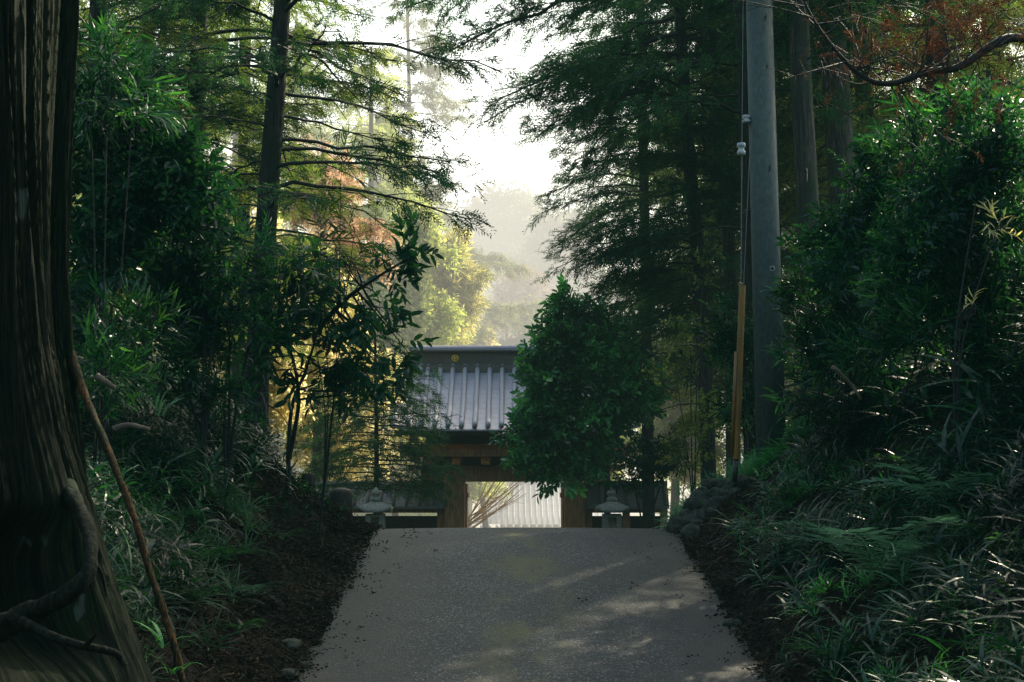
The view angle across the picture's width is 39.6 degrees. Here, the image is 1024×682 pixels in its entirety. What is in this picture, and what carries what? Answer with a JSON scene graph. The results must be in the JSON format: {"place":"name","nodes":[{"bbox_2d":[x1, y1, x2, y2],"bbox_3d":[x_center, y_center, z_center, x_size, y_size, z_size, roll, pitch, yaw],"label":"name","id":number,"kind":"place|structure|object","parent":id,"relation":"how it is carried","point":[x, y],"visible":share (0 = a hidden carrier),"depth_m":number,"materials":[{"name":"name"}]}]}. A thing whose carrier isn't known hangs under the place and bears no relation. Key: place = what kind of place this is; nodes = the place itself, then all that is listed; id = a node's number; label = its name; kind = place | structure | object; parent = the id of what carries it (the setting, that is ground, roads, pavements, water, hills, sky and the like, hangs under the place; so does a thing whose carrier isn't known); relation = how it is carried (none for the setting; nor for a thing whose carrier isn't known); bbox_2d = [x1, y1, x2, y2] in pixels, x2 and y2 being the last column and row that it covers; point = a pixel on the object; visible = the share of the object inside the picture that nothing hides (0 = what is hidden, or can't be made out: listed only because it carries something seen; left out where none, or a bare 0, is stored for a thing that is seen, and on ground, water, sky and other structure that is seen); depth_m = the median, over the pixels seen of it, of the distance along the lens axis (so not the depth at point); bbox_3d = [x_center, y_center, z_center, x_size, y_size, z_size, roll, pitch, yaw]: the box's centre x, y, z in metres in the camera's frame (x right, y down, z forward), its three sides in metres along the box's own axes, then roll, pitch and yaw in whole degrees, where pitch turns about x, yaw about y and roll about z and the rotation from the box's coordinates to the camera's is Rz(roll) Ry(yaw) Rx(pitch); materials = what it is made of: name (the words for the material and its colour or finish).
{"place":"outdoors","nodes":[
{"label":"outdoors","id":0,"kind":"place"},
{"bbox_2d":[149,0,235,78],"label":"overhead cable","id":1,"kind":"object","parent":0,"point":[192,40],"visible":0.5,"depth_m":14.98,"materials":[{"name":"metal"}]},
{"bbox_2d":[290,527,765,681],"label":"road","id":2,"kind":"structure","parent":0,"point":[479,605],"depth_m":12.36,"materials":[{"name":"asphalt"}]},
{"bbox_2d":[294,526,777,681],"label":"road debris","id":3,"kind":"object","parent":2,"relation":"on","point":[316,654],"visible":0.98,"depth_m":12.71,"materials":[{"name":"brown plant"}]},
{"bbox_2d":[76,265,1023,681],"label":"ground","id":4,"kind":"structure","parent":0,"point":[738,587],"depth_m":12.30,"materials":[{"name":"plant"}]},
{"bbox_2d":[0,0,154,681],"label":"cedar tree","id":5,"kind":"object","parent":4,"relation":"on","point":[64,616],"visible":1,"depth_m":7.72,"materials":[{"name":"brown plant"}]},
{"bbox_2d":[50,0,185,681],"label":"leaning bare stem","id":6,"kind":"object","parent":4,"relation":"on","point":[73,381],"visible":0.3,"depth_m":9.67,"materials":[{"name":"brown plant"}]},
{"bbox_2d":[112,422,149,432],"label":"fallen branch","id":7,"kind":"object","parent":4,"relation":"on","point":[119,427],"visible":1,"depth_m":11.17,"materials":[{"name":"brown wood"}]},
{"bbox_2d":[71,9,202,496],"bbox_3d":[-3.317,-0.733,11.952,1.347,4.337,1.507,0,-5,0],"label":"bamboo","id":8,"kind":"object","parent":4,"relation":"on","point":[87,87],"visible":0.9,"depth_m":12.09,"materials":[{"name":"green plant"}]},
{"bbox_2d":[116,573,189,589],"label":"fern","id":9,"kind":"object","parent":4,"relation":"on","point":[165,577],"visible":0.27,"depth_m":10.38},
{"bbox_2d":[69,58,243,452],"bbox_3d":[-3.443,-0.761,13.152,1.953,3.774,1.339,0,-5,0],"label":"evergreen shrub","id":10,"kind":"object","parent":4,"relation":"on","point":[169,183],"visible":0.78,"depth_m":12.98,"materials":[{"name":"green plant"}]},
{"bbox_2d":[142,390,189,415],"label":"strap leaf plant","id":11,"kind":"object","parent":4,"relation":"on","point":[161,405],"visible":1,"depth_m":11.45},
{"bbox_2d":[135,620,197,647],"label":"strap leaf plant","id":12,"kind":"object","parent":4,"relation":"on","point":[159,637],"visible":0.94,"depth_m":8.87,"materials":[{"name":"green plant"}]},
{"bbox_2d":[70,173,276,486],"bbox_3d":[-3.487,-0.077,14.056,2.321,3.252,1.319,0,-5,0],"label":"evergreen shrub","id":13,"kind":"object","parent":4,"relation":"on","point":[204,260],"visible":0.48,"depth_m":13.99,"materials":[{"name":"green plant"}]},
{"bbox_2d":[137,505,214,528],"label":"fern","id":14,"kind":"object","parent":4,"relation":"on","point":[173,516],"visible":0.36,"depth_m":12.47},
{"bbox_2d":[69,0,301,318],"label":"cedar tree","id":15,"kind":"object","parent":4,"relation":"on","point":[96,7],"visible":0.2,"depth_m":19.27,"materials":[{"name":"green plant"}]},
{"bbox_2d":[85,413,290,681],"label":"verge grass","id":16,"kind":"structure","parent":4,"relation":"on","point":[246,514],"depth_m":11.65,"materials":[{"name":"plant"}]},
{"bbox_2d":[69,0,310,366],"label":"cedar tree","id":17,"kind":"object","parent":4,"relation":"on","point":[223,36],"visible":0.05,"depth_m":23.90,"materials":[{"name":"green plant"}]},
{"bbox_2d":[152,549,229,564],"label":"fern","id":18,"kind":"object","parent":4,"relation":"on","point":[196,554],"visible":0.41,"depth_m":11.55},
{"bbox_2d":[72,301,313,620],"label":"bamboo grass","id":19,"kind":"structure","parent":4,"relation":"on","point":[176,439],"depth_m":13.16,"materials":[{"name":"green plant"}]},
{"bbox_2d":[161,585,235,605],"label":"fern","id":20,"kind":"object","parent":4,"relation":"on","point":[201,593],"visible":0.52,"depth_m":10.67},
{"bbox_2d":[165,481,256,503],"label":"fern","id":21,"kind":"object","parent":4,"relation":"on","point":[215,492],"visible":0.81,"depth_m":13.33,"materials":[{"name":"plant"}]},
{"bbox_2d":[113,209,312,494],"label":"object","id":22,"kind":"object","parent":4,"relation":"on","point":[185,369],"visible":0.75,"depth_m":14.17,"materials":[{"name":"green plant"}]},
{"bbox_2d":[97,346,345,532],"bbox_3d":[-3.713,1.140,17.980,3.643,3.011,6.150,0,-5,0],"label":"ground ivy","id":23,"kind":"object","parent":4,"relation":"on","point":[311,494],"visible":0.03,"depth_m":16.03,"materials":[{"name":"green plant"}]},
{"bbox_2d":[196,546,273,564],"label":"fern","id":24,"kind":"object","parent":4,"relation":"on","point":[228,551],"visible":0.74,"depth_m":12.29,"materials":[{"name":"plant"}]},
{"bbox_2d":[161,198,317,434],"bbox_3d":[-5.465,0.986,27.907,3.350,8.413,2.578,0,-5,0],"label":"broadleaf tree","id":25,"kind":"object","parent":4,"relation":"on","point":[274,398],"visible":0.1,"depth_m":27.84,"materials":[{"name":"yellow plant"}]},
{"bbox_2d":[216,618,266,630],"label":"fern","id":26,"kind":"object","parent":4,"relation":"on","point":[248,622],"visible":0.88,"depth_m":10.97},
{"bbox_2d":[69,0,429,376],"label":"cedar tree","id":27,"kind":"object","parent":4,"relation":"on","point":[205,35],"visible":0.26,"depth_m":19.79,"materials":[{"name":"green plant"}]},
{"bbox_2d":[203,2,297,478],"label":"cedar tree","id":28,"kind":"object","parent":4,"relation":"on","point":[236,141],"depth_m":46.74,"materials":[{"name":"green plant"}]},
{"bbox_2d":[217,578,292,597],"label":"fern","id":29,"kind":"object","parent":4,"relation":"on","point":[256,587],"visible":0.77,"depth_m":11.93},
{"bbox_2d":[123,0,395,414],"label":"cedar tree","id":30,"kind":"object","parent":4,"relation":"on","point":[288,240],"visible":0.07,"depth_m":27.16,"materials":[{"name":"green plant"}]},
{"bbox_2d":[278,668,299,680],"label":"stone","id":31,"kind":"object","parent":4,"relation":"on","point":[288,672],"visible":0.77,"depth_m":10.47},
{"bbox_2d":[279,638,302,650],"bbox_3d":[-1.756,2.403,11.222,0.210,0.106,0.165,0,-5,0],"label":"stone","id":32,"kind":"object","parent":4,"relation":"on","point":[295,643],"visible":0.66,"depth_m":11.18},
{"bbox_2d":[218,10,367,477],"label":"cedar tree","id":33,"kind":"object","parent":4,"relation":"on","point":[314,130],"visible":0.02,"depth_m":48.59,"materials":[{"name":"green plant"}]},
{"bbox_2d":[79,0,526,451],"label":"cedar tree","id":34,"kind":"object","parent":4,"relation":"on","point":[268,191],"visible":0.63,"depth_m":17.35,"materials":[{"name":"green plant"}]},
{"bbox_2d":[301,473,315,490],"bbox_3d":[-2.479,1.825,17.305,0.172,0.429,0.176,0,-5,0],"label":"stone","id":35,"kind":"object","parent":4,"relation":"on","point":[310,478],"visible":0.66,"depth_m":17.25,"materials":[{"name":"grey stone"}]},
{"bbox_2d":[278,226,367,480],"bbox_3d":[-4.590,1.522,31.022,3.010,8.247,2.242,0,-5,0],"label":"broadleaf tree","id":36,"kind":"object","parent":4,"relation":"on","point":[331,355],"visible":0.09,"depth_m":30.85,"materials":[{"name":"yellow plant"}]},
{"bbox_2d":[272,125,377,537],"bbox_3d":[-1.720,0.038,13.964,0.991,4.013,2.496,0,-5,0],"label":"bamboo","id":37,"kind":"object","parent":4,"relation":"on","point":[337,238],"visible":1,"depth_m":13.26,"materials":[{"name":"green plant"}]},
{"bbox_2d":[255,132,407,480],"bbox_3d":[-4.468,0.480,33.294,3.958,10.594,4.063,0,-5,0],"label":"cedar tree","id":38,"kind":"object","parent":4,"relation":"on","point":[346,181],"visible":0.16,"depth_m":33.00,"materials":[{"name":"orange plant"}]},
{"bbox_2d":[222,206,444,492],"bbox_3d":[-1.916,0.104,14.908,2.508,2.981,1.556,-3,-6,30],"label":"broadleaf tree","id":39,"kind":"object","parent":4,"relation":"on","point":[349,373],"visible":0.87,"depth_m":14.82,"materials":[{"name":"green plant"}]},
{"bbox_2d":[268,317,402,480],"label":"broadleaf tree","id":40,"kind":"object","parent":4,"relation":"on","point":[304,457],"visible":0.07,"depth_m":33.85,"materials":[{"name":"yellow plant"}]},
{"bbox_2d":[328,488,352,513],"bbox_3d":[-2.352,2.502,19.451,0.335,0.988,0.340,0,-5,0],"label":"marker stone","id":41,"kind":"object","parent":4,"relation":"on","point":[340,496],"visible":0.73,"depth_m":19.35,"materials":[{"name":"stone"}]},
{"bbox_2d":[278,43,427,515],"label":"cedar tree","id":42,"kind":"object","parent":4,"relation":"on","point":[387,189],"visible":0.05,"depth_m":45.53,"materials":[{"name":"green plant"}]},
{"bbox_2d":[280,332,467,513],"bbox_3d":[-2.568,2.207,25.852,3.555,4.878,3.600,0,-5,0],"label":"young conifer","id":43,"kind":"object","parent":4,"relation":"on","point":[357,423],"visible":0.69,"depth_m":25.68,"materials":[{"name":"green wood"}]},
{"bbox_2d":[358,487,392,528],"bbox_3d":[-2.333,3.362,24.292,0.558,1.723,0.591,0,-5,0],"label":"stone lantern","id":44,"kind":"object","parent":4,"relation":"on","point":[375,505],"visible":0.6,"depth_m":24.17,"materials":[{"name":"stone"}]},
{"bbox_2d":[315,481,446,528],"bbox_3d":[-2.742,4.117,29.796,2.795,2.364,0.824,0,-5,0],"label":"roofed fence","id":45,"kind":"object","parent":4,"relation":"on","point":[401,522],"visible":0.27,"depth_m":29.77,"materials":[{"name":"tile"}]},
{"bbox_2d":[350,429,424,515],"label":"broadleaf tree","id":46,"kind":"object","parent":4,"relation":"on","point":[390,477],"visible":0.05,"depth_m":36.85,"materials":[{"name":"plant"}]},
{"bbox_2d":[335,191,469,513],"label":"broadleaf tree","id":47,"kind":"object","parent":4,"relation":"on","point":[441,320],"visible":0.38,"depth_m":40.89,"materials":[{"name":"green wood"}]},
{"bbox_2d":[328,200,512,515],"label":"cedar tree","id":48,"kind":"object","parent":4,"relation":"on","point":[435,514],"visible":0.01,"depth_m":43.29,"materials":[{"name":"green plant"}]},
{"bbox_2d":[333,0,544,344],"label":"cedar tree","id":49,"kind":"object","parent":4,"relation":"on","point":[429,72],"visible":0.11,"depth_m":52.35,"materials":[{"name":"plant"}]},
{"bbox_2d":[435,199,484,317],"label":"cedar tree","id":50,"kind":"object","parent":4,"relation":"on","point":[449,206],"depth_m":66.50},
{"bbox_2d":[429,223,496,344],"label":"broadleaf tree","id":51,"kind":"object","parent":4,"relation":"on","point":[465,284],"visible":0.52,"depth_m":43.05,"materials":[{"name":"broadleaf foliage"},{"name":"bark"}]},
{"bbox_2d":[466,482,493,527],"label":"broadleaf tree","id":52,"kind":"object","parent":4,"relation":"on","point":[473,490],"visible":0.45,"depth_m":41.60,"materials":[{"name":"plant"}]},
{"bbox_2d":[461,321,500,527],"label":"broadleaf tree","id":53,"kind":"object","parent":4,"relation":"on","point":[493,342],"visible":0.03,"depth_m":49.62,"materials":[{"name":"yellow plant"}]},
{"bbox_2d":[468,482,524,527],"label":"bare tree","id":54,"kind":"object","parent":4,"relation":"on","point":[483,508],"visible":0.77,"depth_m":35.71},
{"bbox_2d":[454,178,560,336],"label":"broadleaf tree","id":55,"kind":"object","parent":4,"relation":"on","point":[508,216],"visible":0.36,"depth_m":86.49,"materials":[{"name":"plant"}]},
{"bbox_2d":[387,345,639,527],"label":"temple gate","id":56,"kind":"structure","parent":4,"relation":"on","point":[479,385],"depth_m":29.71,"materials":[{"name":"wood"}]},
{"bbox_2d":[465,484,467,527],"bbox_3d":[-0.984,4.117,30.499,0.060,2.094,1.100,0,-5,0],"label":"door","id":57,"kind":"structure","parent":56,"relation":"in","point":[466,485],"depth_m":30.03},
{"bbox_2d":[483,294,545,344],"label":"broadleaf tree","id":58,"kind":"object","parent":4,"relation":"on","point":[511,341],"visible":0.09,"depth_m":55.86,"materials":[{"name":"plant"}]},
{"bbox_2d":[482,259,557,343],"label":"broadleaf tree","id":59,"kind":"object","parent":4,"relation":"on","point":[516,293],"visible":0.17,"depth_m":65.81,"materials":[{"name":"plant"}]},
{"bbox_2d":[472,482,621,527],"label":"temple hall","id":60,"kind":"structure","parent":4,"relation":"on","point":[530,512],"depth_m":50.67,"materials":[{"name":"white ceramic"}]},
{"bbox_2d":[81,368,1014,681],"bbox_3d":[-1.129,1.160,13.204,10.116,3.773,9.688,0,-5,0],"label":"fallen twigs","id":61,"kind":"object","parent":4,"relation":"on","point":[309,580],"depth_m":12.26,"materials":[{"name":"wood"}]},
{"bbox_2d":[505,202,622,316],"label":"broadleaf tree","id":62,"kind":"object","parent":4,"relation":"on","point":[539,236],"visible":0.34,"depth_m":77.11,"materials":[{"name":"plant"}]},
{"bbox_2d":[487,273,675,513],"bbox_3d":[1.286,1.676,25.621,3.461,5.892,2.364,0,-5,0],"label":"broadleaf tree","id":63,"kind":"object","parent":4,"relation":"on","point":[581,351],"visible":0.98,"depth_m":25.32,"materials":[{"name":"green plant"}]},
{"bbox_2d":[595,488,628,527],"bbox_3d":[1.709,3.362,24.292,0.558,1.723,0.591,0,-5,0],"label":"stone lantern","id":64,"kind":"object","parent":4,"relation":"on","point":[611,505],"visible":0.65,"depth_m":24.17,"materials":[{"name":"stone"}]},
{"bbox_2d":[512,0,723,528],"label":"cedar tree","id":65,"kind":"object","parent":4,"relation":"on","point":[602,190],"visible":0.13,"depth_m":29.28,"materials":[{"name":"green plant"}]},
{"bbox_2d":[585,481,668,528],"bbox_3d":[2.394,4.117,29.796,1.736,2.364,0.824,0,-5,0],"label":"roofed fence","id":66,"kind":"object","parent":4,"relation":"on","point":[594,495],"visible":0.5,"depth_m":29.74,"materials":[{"name":"tile"}]},
{"bbox_2d":[380,0,882,480],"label":"cedar tree","id":67,"kind":"object","parent":4,"relation":"on","point":[588,69],"visible":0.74,"depth_m":23.17,"materials":[{"name":"green plant"}]},
{"bbox_2d":[596,423,692,528],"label":"evergreen shrub","id":68,"kind":"object","parent":4,"relation":"on","point":[638,462],"visible":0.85,"depth_m":22.84,"materials":[{"name":"green plant"}]},
{"bbox_2d":[610,335,725,518],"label":"broadleaf tree","id":69,"kind":"object","parent":4,"relation":"on","point":[671,417],"visible":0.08,"depth_m":35.53,"materials":[{"name":"green plant"}]},
{"bbox_2d":[641,239,741,505],"bbox_3d":[2.644,0.801,21.293,1.461,5.008,2.425,0,-5,0],"label":"evergreen shrub","id":70,"kind":"object","parent":4,"relation":"on","point":[686,326],"visible":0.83,"depth_m":20.88,"materials":[{"name":"green plant"}]},
{"bbox_2d":[598,45,799,475],"bbox_3d":[5.162,-2.196,36.495,6.598,16.986,7.139,0,-5,0],"label":"cedar tree","id":71,"kind":"object","parent":4,"relation":"on","point":[721,445],"visible":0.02,"depth_m":34.96,"materials":[{"name":"green plant"}]},
{"bbox_2d":[666,473,750,539],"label":"stone wall","id":72,"kind":"structure","parent":4,"relation":"on","point":[702,498],"depth_m":16.32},
{"bbox_2d":[539,0,890,472],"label":"cedar tree","id":73,"kind":"object","parent":4,"relation":"on","point":[730,247],"visible":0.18,"depth_m":26.12,"materials":[{"name":"green plant"}]},
{"bbox_2d":[669,286,796,460],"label":"evergreen shrub","id":74,"kind":"object","parent":4,"relation":"on","point":[724,346],"visible":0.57,"depth_m":17.97,"materials":[{"name":"green plant"}]},
{"bbox_2d":[650,403,821,529],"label":"lush grass","id":75,"kind":"structure","parent":4,"relation":"on","point":[746,465],"depth_m":16.75,"materials":[{"name":"plant"}]},
{"bbox_2d":[595,0,897,459],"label":"cedar tree","id":76,"kind":"object","parent":4,"relation":"on","point":[728,55],"visible":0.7,"depth_m":19.18,"materials":[{"name":"green plant"}]},
{"bbox_2d":[742,0,785,466],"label":"utility pole","id":77,"kind":"object","parent":4,"relation":"on","point":[764,205],"visible":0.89,"depth_m":17.08,"materials":[{"name":"concrete"}]},
{"bbox_2d":[730,0,752,482],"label":"guy wire","id":78,"kind":"object","parent":77,"relation":"attached to","point":[736,401],"visible":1,"depth_m":16.47,"materials":[{"name":"metal"}]},
{"bbox_2d":[631,10,924,455],"bbox_3d":[5.581,-3.264,31.441,6.900,16.236,6.752,0,-5,0],"label":"cedar tree","id":79,"kind":"object","parent":4,"relation":"on","point":[716,384],"visible":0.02,"depth_m":30.29,"materials":[{"name":"green plant"}]},
{"bbox_2d":[759,484,816,500],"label":"fern","id":80,"kind":"object","parent":4,"relation":"on","point":[792,491],"visible":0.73,"depth_m":13.86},
{"bbox_2d":[651,1,993,375],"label":"cedar tree","id":81,"kind":"object","parent":4,"relation":"on","point":[787,142],"visible":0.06,"depth_m":24.73,"materials":[{"name":"green plant"}]},
{"bbox_2d":[776,637,883,660],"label":"fern","id":82,"kind":"object","parent":4,"relation":"on","point":[818,649],"visible":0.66,"depth_m":10.17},
{"bbox_2d":[761,250,919,447],"bbox_3d":[3.455,0.088,14.662,1.846,2.302,1.956,0,-5,0],"label":"bamboo thicket","id":83,"kind":"object","parent":4,"relation":"on","point":[834,341],"visible":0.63,"depth_m":14.57,"materials":[{"name":"green plant"}]},
{"bbox_2d":[699,0,985,421],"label":"cedar tree","id":84,"kind":"object","parent":4,"relation":"on","point":[805,163],"visible":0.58,"depth_m":17.80,"materials":[{"name":"brown plant"}]},
{"bbox_2d":[665,0,1023,368],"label":"cedar tree","id":85,"kind":"object","parent":4,"relation":"on","point":[836,141],"visible":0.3,"depth_m":20.75,"materials":[{"name":"green plant"}]},
{"bbox_2d":[831,365,861,399],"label":"fallen branch","id":86,"kind":"object","parent":4,"relation":"on","point":[841,374],"visible":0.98,"depth_m":13.61,"materials":[{"name":"brown wood"}]},
{"bbox_2d":[680,243,1023,681],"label":"bamboo grass","id":87,"kind":"structure","parent":4,"relation":"on","point":[1009,484],"depth_m":10.75,"materials":[{"name":"green plant"}]},
{"bbox_2d":[775,117,939,451],"bbox_3d":[3.641,-0.558,14.569,1.718,3.555,1.410,2,-6,-23],"label":"evergreen shrub","id":88,"kind":"object","parent":4,"relation":"on","point":[849,238],"visible":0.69,"depth_m":14.48,"materials":[{"name":"green plant"}]},
{"bbox_2d":[765,514,972,575],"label":"fern","id":89,"kind":"object","parent":4,"relation":"on","point":[908,547],"visible":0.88,"depth_m":10.68,"materials":[{"name":"plant"}]},
{"bbox_2d":[729,0,1023,177],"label":"tree","id":90,"kind":"object","parent":4,"relation":"on","point":[993,44],"visible":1,"depth_m":11.04,"materials":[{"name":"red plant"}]},
{"bbox_2d":[729,0,1023,307],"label":"cedar tree","id":91,"kind":"object","parent":4,"relation":"on","point":[786,157],"visible":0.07,"depth_m":23.65,"materials":[{"name":"green plant"}]},
{"bbox_2d":[735,425,1023,681],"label":"verge grass","id":92,"kind":"structure","parent":4,"relation":"on","point":[822,581],"depth_m":11.20,"materials":[{"name":"plant"}]},
{"bbox_2d":[754,189,1023,504],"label":"tall bamboo grass","id":93,"kind":"structure","parent":4,"relation":"on","point":[889,400],"depth_m":12.76,"materials":[{"name":"green plant"}]},
{"bbox_2d":[854,453,938,474],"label":"fern","id":94,"kind":"object","parent":4,"relation":"on","point":[895,457],"visible":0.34,"depth_m":12.42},
{"bbox_2d":[777,0,1023,275],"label":"cedar tree","id":95,"kind":"object","parent":4,"relation":"on","point":[858,129],"visible":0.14,"depth_m":22.40,"materials":[{"name":"green plant"}]},
{"bbox_2d":[783,1,1023,406],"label":"cedar tree","id":96,"kind":"object","parent":4,"relation":"on","point":[798,362],"depth_m":30.73,"materials":[{"name":"green plant"}]},
{"bbox_2d":[824,5,1023,220],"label":"cedar tree","id":97,"kind":"object","parent":4,"relation":"on","point":[988,75],"visible":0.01,"depth_m":26.49,"materials":[{"name":"green plant"}]},
{"bbox_2d":[843,77,1023,424],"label":"evergreen shrub","id":98,"kind":"object","parent":4,"relation":"on","point":[907,308],"visible":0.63,"depth_m":12.93,"materials":[{"name":"green plant"}]},
{"bbox_2d":[846,462,1021,506],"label":"fern","id":99,"kind":"object","parent":4,"relation":"on","point":[912,487],"visible":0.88,"depth_m":11.31,"materials":[{"name":"plant"}]},
{"bbox_2d":[861,70,1023,406],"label":"evergreen shrub","id":100,"kind":"object","parent":4,"relation":"on","point":[945,218],"visible":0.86,"depth_m":13.01,"materials":[{"name":"green plant"}]},
{"bbox_2d":[891,3,1023,195],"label":"cedar tree","id":101,"kind":"object","parent":4,"relation":"on","point":[1017,66],"visible":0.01,"depth_m":33.83,"materials":[{"name":"green plant"}]},
{"bbox_2d":[924,513,1022,540],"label":"fern","id":102,"kind":"object","parent":4,"relation":"on","point":[978,527],"visible":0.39,"depth_m":10.53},
{"bbox_2d":[949,200,1022,475],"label":"bamboo","id":103,"kind":"object","parent":4,"relation":"on","point":[956,389],"visible":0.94,"depth_m":12.05,"materials":[{"name":"green plant"}]},
{"bbox_2d":[79,0,1023,312],"label":"sky","id":104,"kind":"structure","parent":0,"point":[505,162],"materials":[{"name":"white"}]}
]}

